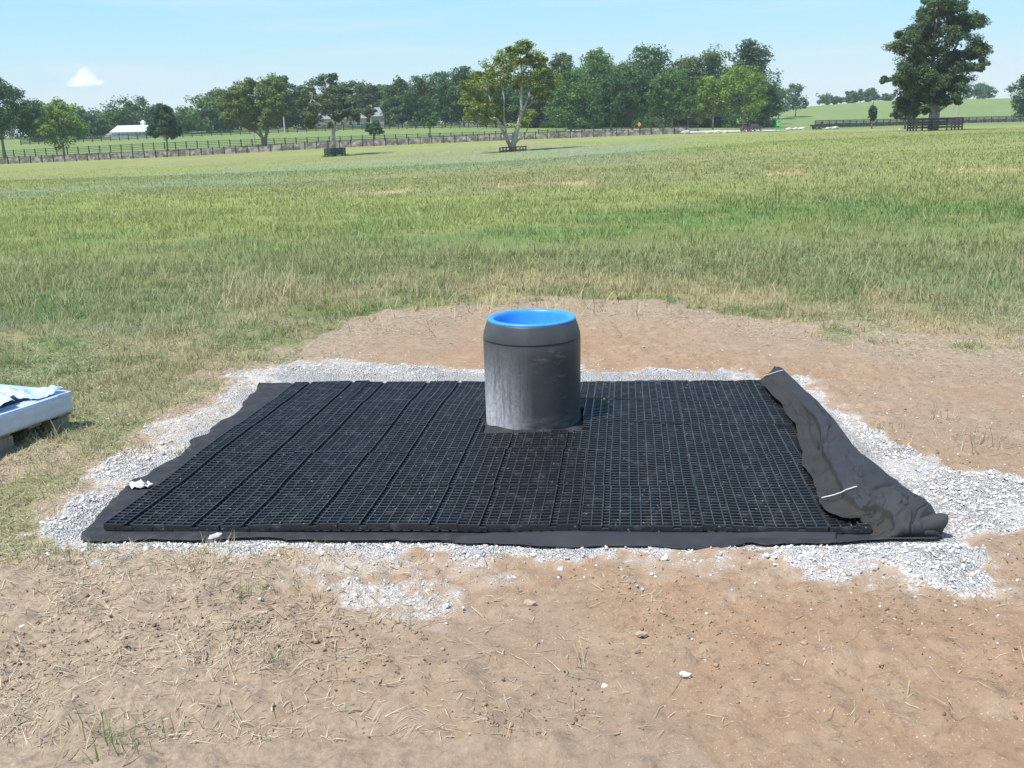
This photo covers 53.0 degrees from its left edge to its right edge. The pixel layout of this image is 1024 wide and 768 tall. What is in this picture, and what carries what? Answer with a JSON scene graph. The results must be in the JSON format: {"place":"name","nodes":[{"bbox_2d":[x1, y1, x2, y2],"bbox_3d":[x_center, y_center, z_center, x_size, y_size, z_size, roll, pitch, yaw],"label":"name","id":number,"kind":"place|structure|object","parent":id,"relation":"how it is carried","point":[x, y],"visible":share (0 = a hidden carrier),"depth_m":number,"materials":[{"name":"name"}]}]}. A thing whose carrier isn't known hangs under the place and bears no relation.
{"place":"outdoors","nodes":[
{"label":"outdoors","id":0,"kind":"place"},
{"bbox_2d":[0,98,1023,767],"bbox_3d":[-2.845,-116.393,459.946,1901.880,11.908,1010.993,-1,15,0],"label":"ground","id":1,"kind":"structure","parent":0,"point":[758,730],"depth_m":4.13,"materials":[{"name":"soil"}]},
{"bbox_2d":[0,76,45,156],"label":"maple tree","id":2,"kind":"object","parent":1,"relation":"on","point":[22,115],"visible":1,"depth_m":196.24,"materials":[{"name":"green plant"}]},
{"bbox_2d":[0,412,70,452],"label":"pallet","id":3,"kind":"object","parent":1,"relation":"on","point":[6,442],"visible":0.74,"depth_m":6.25,"materials":[{"name":"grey wood"}]},
{"bbox_2d":[0,384,72,436],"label":"wrapped stack","id":4,"kind":"object","parent":3,"relation":"on","point":[22,407],"visible":1,"depth_m":6.14,"materials":[{"name":"grey"}]},
{"bbox_2d":[29,96,89,155],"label":"maple tree","id":5,"kind":"object","parent":1,"relation":"on","point":[60,108],"visible":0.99,"depth_m":198.16,"materials":[{"name":"green plant"}]},
{"bbox_2d":[71,106,112,138],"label":"oak tree","id":6,"kind":"object","parent":1,"relation":"on","point":[96,127],"visible":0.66,"depth_m":279.44,"materials":[{"name":"green plant"}]},
{"bbox_2d":[101,110,124,136],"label":"oak tree","id":7,"kind":"object","parent":1,"relation":"on","point":[113,120],"visible":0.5,"depth_m":287.29,"materials":[{"name":"green plant"}]},
{"bbox_2d":[104,120,149,137],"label":"white barn","id":8,"kind":"structure","parent":1,"relation":"on","point":[128,129],"depth_m":272.70,"materials":[{"name":"metal"}]},
{"bbox_2d":[99,94,160,125],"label":"oak tree","id":9,"kind":"object","parent":1,"relation":"on","point":[126,114],"visible":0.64,"depth_m":291.81,"materials":[{"name":"green plant"}]},
{"bbox_2d":[145,102,183,149],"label":"roadside tree","id":10,"kind":"object","parent":1,"relation":"on","point":[165,125],"visible":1,"depth_m":199.07,"materials":[{"name":"green plant"}]},
{"bbox_2d":[174,92,231,132],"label":"oak tree","id":11,"kind":"object","parent":1,"relation":"on","point":[197,123],"visible":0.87,"depth_m":283.02,"materials":[{"name":"green plant"}]},
{"bbox_2d":[197,87,243,131],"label":"oak tree","id":12,"kind":"object","parent":1,"relation":"on","point":[235,125],"visible":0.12,"depth_m":288.16,"materials":[{"name":"green plant"}]},
{"bbox_2d":[0,131,500,156],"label":"board fence","id":13,"kind":"object","parent":1,"relation":"on","point":[175,145],"visible":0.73,"depth_m":208.03,"materials":[{"name":"wood"}]},
{"bbox_2d":[212,74,291,145],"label":"roadside tree","id":14,"kind":"object","parent":1,"relation":"on","point":[270,92],"visible":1,"depth_m":197.57,"materials":[{"name":"green plant"}]},
{"bbox_2d":[20,122,503,144],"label":"board fence","id":15,"kind":"object","parent":1,"relation":"on","point":[278,130],"visible":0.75,"depth_m":253.89,"materials":[{"name":"wood"}]},
{"bbox_2d":[267,72,303,129],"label":"poplar tree","id":16,"kind":"object","parent":1,"relation":"on","point":[290,97],"visible":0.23,"depth_m":284.13,"materials":[{"name":"green plant"}]},
{"bbox_2d":[286,92,321,128],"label":"oak tree","id":17,"kind":"object","parent":1,"relation":"on","point":[297,109],"visible":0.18,"depth_m":288.19,"materials":[{"name":"green plant"}]},
{"bbox_2d":[293,73,377,155],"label":"spreading tree","id":18,"kind":"object","parent":1,"relation":"on","point":[308,113],"visible":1,"depth_m":143.82,"materials":[{"name":"green plant"}]},
{"bbox_2d":[0,126,686,163],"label":"roadside fence","id":19,"kind":"object","parent":1,"relation":"on","point":[258,145],"visible":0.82,"depth_m":183.04,"materials":[{"name":"wood"}]},
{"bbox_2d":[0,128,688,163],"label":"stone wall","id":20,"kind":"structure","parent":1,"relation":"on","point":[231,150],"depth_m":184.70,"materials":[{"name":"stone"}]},
{"bbox_2d":[313,105,384,129],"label":"stone cottage","id":21,"kind":"structure","parent":1,"relation":"on","point":[376,116],"depth_m":288.55,"materials":[{"name":"stone"}]},
{"bbox_2d":[338,79,379,121],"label":"oak tree","id":22,"kind":"object","parent":1,"relation":"on","point":[361,90],"visible":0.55,"depth_m":303.76,"materials":[{"name":"green plant"}]},
{"bbox_2d":[363,120,384,138],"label":"young tree","id":23,"kind":"object","parent":1,"relation":"on","point":[374,127],"visible":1,"depth_m":203.82,"materials":[{"name":"green plant"}]},
{"bbox_2d":[362,84,392,126],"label":"oak tree","id":24,"kind":"object","parent":1,"relation":"on","point":[378,90],"visible":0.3,"depth_m":305.91,"materials":[{"name":"green plant"}]},
{"bbox_2d":[380,75,419,125],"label":"oak tree","id":25,"kind":"object","parent":1,"relation":"on","point":[393,92],"visible":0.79,"depth_m":279.56,"materials":[{"name":"green plant"}]},
{"bbox_2d":[397,74,437,126],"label":"oak tree","id":26,"kind":"object","parent":1,"relation":"on","point":[412,110],"visible":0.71,"depth_m":275.52,"materials":[{"name":"green plant"}]},
{"bbox_2d":[420,115,436,137],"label":"young tree","id":27,"kind":"object","parent":1,"relation":"on","point":[429,124],"visible":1,"depth_m":205.90,"materials":[{"name":"green plant"}]},
{"bbox_2d":[422,70,458,126],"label":"oak tree","id":28,"kind":"object","parent":1,"relation":"on","point":[437,103],"visible":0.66,"depth_m":272.37,"materials":[{"name":"green plant"}]},
{"bbox_2d":[441,65,481,124],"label":"oak tree","id":29,"kind":"object","parent":1,"relation":"on","point":[462,73],"visible":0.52,"depth_m":267.68,"materials":[{"name":"green plant"}]},
{"bbox_2d":[470,81,519,127],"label":"tree","id":30,"kind":"object","parent":1,"relation":"on","point":[507,93],"visible":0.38,"depth_m":251.67,"materials":[{"name":"green plant"}]},
{"bbox_2d":[80,379,939,548],"bbox_3d":[-0.044,0.332,5.803,3.910,0.049,3.004,-1,15,0],"label":"ground sheet","id":31,"kind":"object","parent":1,"relation":"on","point":[260,396],"visible":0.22,"depth_m":4.57,"materials":[{"name":"fabric"}]},
{"bbox_2d":[103,485,259,531],"bbox_3d":[-1.564,0.591,4.926,0.540,0.041,0.553,1,15,8],"label":"paving grid","id":32,"kind":"object","parent":31,"relation":"on","point":[172,508],"visible":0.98,"depth_m":4.88,"materials":[{"name":"black plastic"}]},
{"bbox_2d":[158,451,291,487],"bbox_3d":[-1.494,0.458,5.418,0.561,0.052,0.526,0,15,5],"label":"paving grid","id":33,"kind":"object","parent":31,"relation":"on","point":[215,468],"visible":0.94,"depth_m":5.42,"materials":[{"name":"black plastic"}]},
{"bbox_2d":[200,424,323,454],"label":"paving grid","id":34,"kind":"object","parent":31,"relation":"on","point":[274,439],"visible":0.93,"depth_m":5.90,"materials":[{"name":"black plastic"}]},
{"bbox_2d":[239,401,346,425],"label":"paving grid","id":35,"kind":"object","parent":31,"relation":"on","point":[304,413],"visible":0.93,"depth_m":6.40,"materials":[{"name":"black plastic"}]},
{"bbox_2d":[220,484,366,531],"bbox_3d":[-1.022,0.583,4.886,0.540,0.047,0.549,1,15,7],"label":"paving grid","id":36,"kind":"object","parent":31,"relation":"on","point":[298,507],"visible":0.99,"depth_m":4.84,"materials":[{"name":"black plastic"}]},
{"bbox_2d":[270,380,368,403],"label":"paving grid","id":37,"kind":"object","parent":31,"relation":"on","point":[323,391],"visible":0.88,"depth_m":6.89,"materials":[{"name":"black plastic"}]},
{"bbox_2d":[261,451,390,487],"bbox_3d":[-0.961,0.451,5.379,0.557,0.045,0.526,0,15,5],"label":"paving grid","id":38,"kind":"object","parent":31,"relation":"on","point":[343,468],"visible":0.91,"depth_m":5.37,"materials":[{"name":"black plastic"}]},
{"bbox_2d":[297,424,409,452],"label":"paving grid","id":39,"kind":"object","parent":31,"relation":"on","point":[370,438],"visible":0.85,"depth_m":5.87,"materials":[{"name":"black plastic"}]},
{"bbox_2d":[325,398,429,426],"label":"paving grid","id":40,"kind":"object","parent":31,"relation":"on","point":[392,413],"visible":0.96,"depth_m":6.34,"materials":[{"name":"black plastic"}]},
{"bbox_2d":[351,381,443,401],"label":"paving grid","id":41,"kind":"object","parent":31,"relation":"on","point":[395,390],"visible":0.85,"depth_m":6.88,"materials":[{"name":"black plastic"}]},
{"bbox_2d":[338,484,474,529],"bbox_3d":[-0.483,0.577,4.846,0.540,0.039,0.545,0,15,7],"label":"paving grid","id":42,"kind":"object","parent":31,"relation":"on","point":[409,507],"visible":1,"depth_m":4.80,"materials":[{"name":"black plastic"}]},
{"bbox_2d":[367,449,486,487],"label":"paving grid","id":43,"kind":"object","parent":31,"relation":"on","point":[451,468],"visible":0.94,"depth_m":5.33,"materials":[{"name":"black plastic"}]},
{"bbox_2d":[391,420,494,453],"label":"paving grid","id":44,"kind":"object","parent":31,"relation":"on","point":[467,435],"visible":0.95,"depth_m":5.79,"materials":[{"name":"black plastic"}]},
{"bbox_2d":[412,398,485,423],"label":"paving grid","id":45,"kind":"object","parent":31,"relation":"on","point":[441,410],"visible":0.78,"depth_m":6.29,"materials":[{"name":"black plastic"}]},
{"bbox_2d":[430,381,484,400],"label":"paving grid","id":46,"kind":"object","parent":31,"relation":"on","point":[446,390],"visible":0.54,"depth_m":6.85,"materials":[{"name":"black plastic"}]},
{"bbox_2d":[457,484,583,530],"bbox_3d":[0.053,0.574,4.808,0.540,0.042,0.541,0,15,7],"label":"paving grid","id":47,"kind":"object","parent":31,"relation":"on","point":[545,507],"visible":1,"depth_m":4.76,"materials":[{"name":"black plastic"}]},
{"bbox_2d":[474,447,586,487],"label":"paving grid","id":48,"kind":"object","parent":31,"relation":"on","point":[560,466],"visible":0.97,"depth_m":5.30,"materials":[{"name":"black plastic"}]},
{"bbox_2d":[490,418,590,450],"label":"paving grid","id":49,"kind":"object","parent":31,"relation":"on","point":[565,439],"visible":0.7,"depth_m":5.69,"materials":[{"name":"black plastic"}]},
{"bbox_2d":[483,309,582,433],"bbox_3d":[0.120,-0.079,6.039,0.594,0.648,0.594,-1,15,0],"label":"livestock waterer","id":50,"kind":"object","parent":49,"relation":"on","point":[532,365],"visible":0.98,"depth_m":5.82,"materials":[{"name":"black plastic"}]},
{"bbox_2d":[580,398,593,419],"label":"paving grid","id":51,"kind":"object","parent":31,"relation":"on","point":[586,406],"visible":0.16,"depth_m":6.26,"materials":[{"name":"black plastic"}]},
{"bbox_2d":[580,381,595,398],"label":"paving grid","id":52,"kind":"object","parent":31,"relation":"on","point":[587,390],"visible":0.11,"depth_m":6.75,"materials":[{"name":"black plastic"}]},
{"bbox_2d":[594,381,677,401],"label":"paving grid","id":53,"kind":"object","parent":31,"relation":"on","point":[660,391],"visible":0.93,"depth_m":6.73,"materials":[{"name":"black plastic"}]},
{"bbox_2d":[591,398,682,424],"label":"paving grid","id":54,"kind":"object","parent":31,"relation":"on","point":[664,412],"visible":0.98,"depth_m":6.21,"materials":[{"name":"black plastic"}]},
{"bbox_2d":[588,418,687,453],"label":"paving grid","id":55,"kind":"object","parent":31,"relation":"on","point":[607,436],"visible":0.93,"depth_m":5.75,"materials":[{"name":"black plastic"}]},
{"bbox_2d":[584,449,693,487],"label":"paving grid","id":56,"kind":"object","parent":31,"relation":"on","point":[630,468],"visible":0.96,"depth_m":5.26,"materials":[{"name":"black plastic"}]},
{"bbox_2d":[580,484,702,531],"bbox_3d":[0.596,0.573,4.770,0.540,0.039,0.537,0,15,6],"label":"paving grid","id":57,"kind":"object","parent":31,"relation":"on","point":[654,508],"visible":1,"depth_m":4.73,"materials":[{"name":"black plastic"}]},
{"bbox_2d":[674,380,761,402],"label":"paving grid","id":58,"kind":"object","parent":31,"relation":"on","point":[695,391],"visible":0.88,"depth_m":6.70,"materials":[{"name":"black plastic"}]},
{"bbox_2d":[679,400,775,426],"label":"paving grid","id":59,"kind":"object","parent":31,"relation":"on","point":[755,413],"visible":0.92,"depth_m":6.20,"materials":[{"name":"black plastic"}]},
{"bbox_2d":[682,423,787,454],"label":"paving grid","id":60,"kind":"object","parent":31,"relation":"on","point":[709,439],"visible":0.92,"depth_m":5.71,"materials":[{"name":"black plastic"}]},
{"bbox_2d":[688,452,806,489],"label":"paving grid","id":61,"kind":"object","parent":31,"relation":"on","point":[761,470],"visible":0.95,"depth_m":5.22,"materials":[{"name":"black plastic"}]},
{"bbox_2d":[695,485,828,531],"bbox_3d":[1.132,0.572,4.732,0.541,0.052,0.533,0,15,6],"label":"paving grid","id":62,"kind":"object","parent":31,"relation":"on","point":[732,509],"visible":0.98,"depth_m":4.68,"materials":[{"name":"black plastic"}]},
{"bbox_2d":[753,380,780,402],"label":"paving grid","id":63,"kind":"object","parent":31,"relation":"on","point":[764,393],"visible":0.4,"depth_m":6.64,"materials":[{"name":"black plastic"}]},
{"bbox_2d":[764,400,799,427],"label":"paving grid","id":64,"kind":"object","parent":31,"relation":"on","point":[780,417],"visible":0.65,"depth_m":6.15,"materials":[{"name":"black plastic"}]},
{"bbox_2d":[776,426,802,452],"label":"paving grid","id":65,"kind":"object","parent":31,"relation":"on","point":[788,434],"visible":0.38,"depth_m":5.73,"materials":[{"name":"black plastic"}]},
{"bbox_2d":[791,453,814,487],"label":"paving grid","id":66,"kind":"object","parent":31,"relation":"on","point":[805,474],"visible":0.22,"depth_m":5.20,"materials":[{"name":"black plastic"}]},
{"bbox_2d":[808,487,871,533],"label":"paving grid","id":67,"kind":"object","parent":31,"relation":"on","point":[838,524],"visible":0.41,"depth_m":4.51,"materials":[{"name":"black plastic"}]},
{"bbox_2d":[760,366,948,538],"bbox_3d":[1.659,0.230,5.802,0.481,0.165,2.883,-1,15,1],"label":"folded sheet","id":68,"kind":"object","parent":31,"relation":"on","point":[850,481],"visible":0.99,"depth_m":4.83,"materials":[{"name":"black"}]},
{"bbox_2d":[458,38,562,149],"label":"forked tree","id":69,"kind":"object","parent":1,"relation":"on","point":[518,81],"visible":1,"depth_m":118.11,"materials":[{"name":"green plant"}]},
{"bbox_2d":[0,251,1021,767],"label":"weed tufts","id":70,"kind":"object","parent":1,"relation":"on","point":[246,295],"visible":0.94,"depth_m":5.59,"materials":[{"name":"green plant"}]},
{"bbox_2d":[0,127,1023,569],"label":"grass","id":71,"kind":"structure","parent":1,"relation":"on","point":[18,227],"depth_m":14.27,"materials":[{"name":"plant"}]},
{"bbox_2d":[0,300,1023,753],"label":"straw","id":72,"kind":"object","parent":1,"relation":"on","point":[180,652],"visible":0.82,"depth_m":4.38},
{"bbox_2d":[0,301,1023,744],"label":"soil clods","id":73,"kind":"object","parent":1,"relation":"on","point":[86,595],"visible":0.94,"depth_m":3.70,"materials":[{"name":"soil"}]},
{"bbox_2d":[505,68,555,127],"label":"tree","id":74,"kind":"object","parent":1,"relation":"on","point":[538,103],"visible":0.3,"depth_m":247.88,"materials":[{"name":"green plant"}]},
{"bbox_2d":[533,52,577,118],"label":"poplar tree","id":75,"kind":"object","parent":1,"relation":"on","point":[562,60],"visible":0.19,"depth_m":248.94,"materials":[{"name":"green plant"}]},
{"bbox_2d":[539,114,577,127],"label":"wood bush","id":76,"kind":"object","parent":1,"relation":"on","point":[547,124],"visible":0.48,"depth_m":245.68,"materials":[{"name":"green plant"}]},
{"bbox_2d":[540,63,598,130],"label":"tree","id":77,"kind":"object","parent":1,"relation":"on","point":[571,99],"visible":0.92,"depth_m":218.22,"materials":[{"name":"green plant"}]},
{"bbox_2d":[562,115,602,128],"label":"wood bush","id":78,"kind":"object","parent":1,"relation":"on","point":[580,122],"visible":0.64,"depth_m":239.18,"materials":[{"name":"green plant"}]},
{"bbox_2d":[567,47,628,127],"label":"tree","id":79,"kind":"object","parent":1,"relation":"on","point":[598,63],"visible":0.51,"depth_m":239.40,"materials":[{"name":"green plant"}]},
{"bbox_2d":[584,69,637,127],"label":"tree","id":80,"kind":"object","parent":1,"relation":"on","point":[608,89],"visible":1,"depth_m":212.71,"materials":[{"name":"green plant"}]},
{"bbox_2d":[538,125,698,133],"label":"board fence","id":81,"kind":"object","parent":1,"relation":"on","point":[575,129],"visible":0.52,"depth_m":208.53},
{"bbox_2d":[607,58,655,129],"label":"tree","id":82,"kind":"object","parent":1,"relation":"on","point":[640,103],"visible":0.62,"depth_m":216.31,"materials":[{"name":"green plant"}]},
{"bbox_2d":[612,111,650,126],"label":"wood bush","id":83,"kind":"object","parent":1,"relation":"on","point":[626,124],"visible":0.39,"depth_m":245.84,"materials":[{"name":"green plant"}]},
{"bbox_2d":[634,116,676,127],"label":"wood bush","id":84,"kind":"object","parent":1,"relation":"on","point":[653,122],"visible":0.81,"depth_m":239.51,"materials":[{"name":"green plant"}]},
{"bbox_2d":[628,42,686,118],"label":"tree","id":85,"kind":"object","parent":1,"relation":"on","point":[654,62],"visible":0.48,"depth_m":242.70,"materials":[{"name":"green plant"}]},
{"bbox_2d":[642,66,699,127],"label":"tree","id":86,"kind":"object","parent":1,"relation":"on","point":[662,95],"visible":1,"depth_m":212.52,"materials":[{"name":"green plant"}]},
{"bbox_2d":[670,54,708,127],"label":"tree","id":87,"kind":"object","parent":1,"relation":"on","point":[687,64],"visible":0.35,"depth_m":236.51,"materials":[{"name":"green plant"}]},
{"bbox_2d":[683,43,739,126],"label":"tree","id":88,"kind":"object","parent":1,"relation":"on","point":[714,59],"visible":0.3,"depth_m":238.20,"materials":[{"name":"green plant"}]},
{"bbox_2d":[687,75,740,129],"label":"tree","id":89,"kind":"object","parent":1,"relation":"on","point":[712,83],"visible":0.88,"depth_m":213.78,"materials":[{"name":"green plant"}]},
{"bbox_2d":[710,111,753,127],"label":"wood bush","id":90,"kind":"object","parent":1,"relation":"on","point":[729,121],"visible":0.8,"depth_m":239.58,"materials":[{"name":"green plant"}]},
{"bbox_2d":[709,62,768,126],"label":"tree","id":91,"kind":"object","parent":1,"relation":"on","point":[741,86],"visible":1,"depth_m":208.93,"materials":[{"name":"green plant"}]},
{"bbox_2d":[730,38,774,122],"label":"poplar tree","id":92,"kind":"object","parent":1,"relation":"on","point":[747,50],"visible":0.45,"depth_m":239.32,"materials":[{"name":"green plant"}]},
{"bbox_2d":[748,83,782,127],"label":"tree","id":93,"kind":"object","parent":1,"relation":"on","point":[772,93],"visible":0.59,"depth_m":230.60,"materials":[{"name":"green plant"}]},
{"bbox_2d":[745,68,788,122],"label":"back tree","id":94,"kind":"object","parent":1,"relation":"on","point":[782,91],"visible":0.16,"depth_m":286.29,"materials":[{"name":"green plant"}]},
{"bbox_2d":[783,83,809,116],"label":"hill tree","id":95,"kind":"object","parent":1,"relation":"on","point":[797,89],"visible":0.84,"depth_m":346.53,"materials":[{"name":"green plant"}]},
{"bbox_2d":[815,93,837,104],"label":"hill tree","id":96,"kind":"object","parent":1,"relation":"on","point":[824,98],"visible":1,"depth_m":453.03,"materials":[{"name":"green plant"}]},
{"bbox_2d":[841,90,861,102],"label":"hill tree","id":97,"kind":"object","parent":1,"relation":"on","point":[849,97],"visible":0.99,"depth_m":452.34,"materials":[{"name":"green plant"}]},
{"bbox_2d":[889,95,920,128],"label":"tree","id":98,"kind":"object","parent":1,"relation":"on","point":[903,115],"visible":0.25,"depth_m":183.45,"materials":[{"name":"green plant"}]},
{"bbox_2d":[815,116,1023,127],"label":"board fence","id":99,"kind":"object","parent":1,"relation":"on","point":[896,120],"visible":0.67,"depth_m":244.05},
{"bbox_2d":[907,117,963,130],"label":"fence","id":100,"kind":"object","parent":1,"relation":"on","point":[932,125],"visible":0.9,"depth_m":121.97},
{"bbox_2d":[878,0,993,130],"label":"broad tree","id":101,"kind":"object","parent":1,"relation":"on","point":[918,76],"visible":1,"depth_m":120.48,"materials":[{"name":"green plant"}]},
{"bbox_2d":[964,83,987,98],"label":"hill tree","id":102,"kind":"object","parent":1,"relation":"on","point":[976,90],"visible":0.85,"depth_m":447.56,"materials":[{"name":"green plant"}]},
{"bbox_2d":[974,82,998,98],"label":"hill tree","id":103,"kind":"object","parent":1,"relation":"on","point":[989,91],"visible":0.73,"depth_m":449.75,"materials":[{"name":"green plant"}]},
{"bbox_2d":[1004,74,1023,116],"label":"oak tree","id":104,"kind":"object","parent":1,"relation":"on","point":[1018,98],"visible":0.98,"depth_m":289.34,"materials":[{"name":"green plant"}]},
{"bbox_2d":[0,0,1023,135],"label":"sky","id":105,"kind":"structure","parent":0,"point":[86,53],"materials":[{"name":"blue"}]},
{"bbox_2d":[5,346,1023,684],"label":"gravel","id":106,"kind":"structure","parent":0,"point":[767,554],"depth_m":4.55,"materials":[{"name":"gravel"}]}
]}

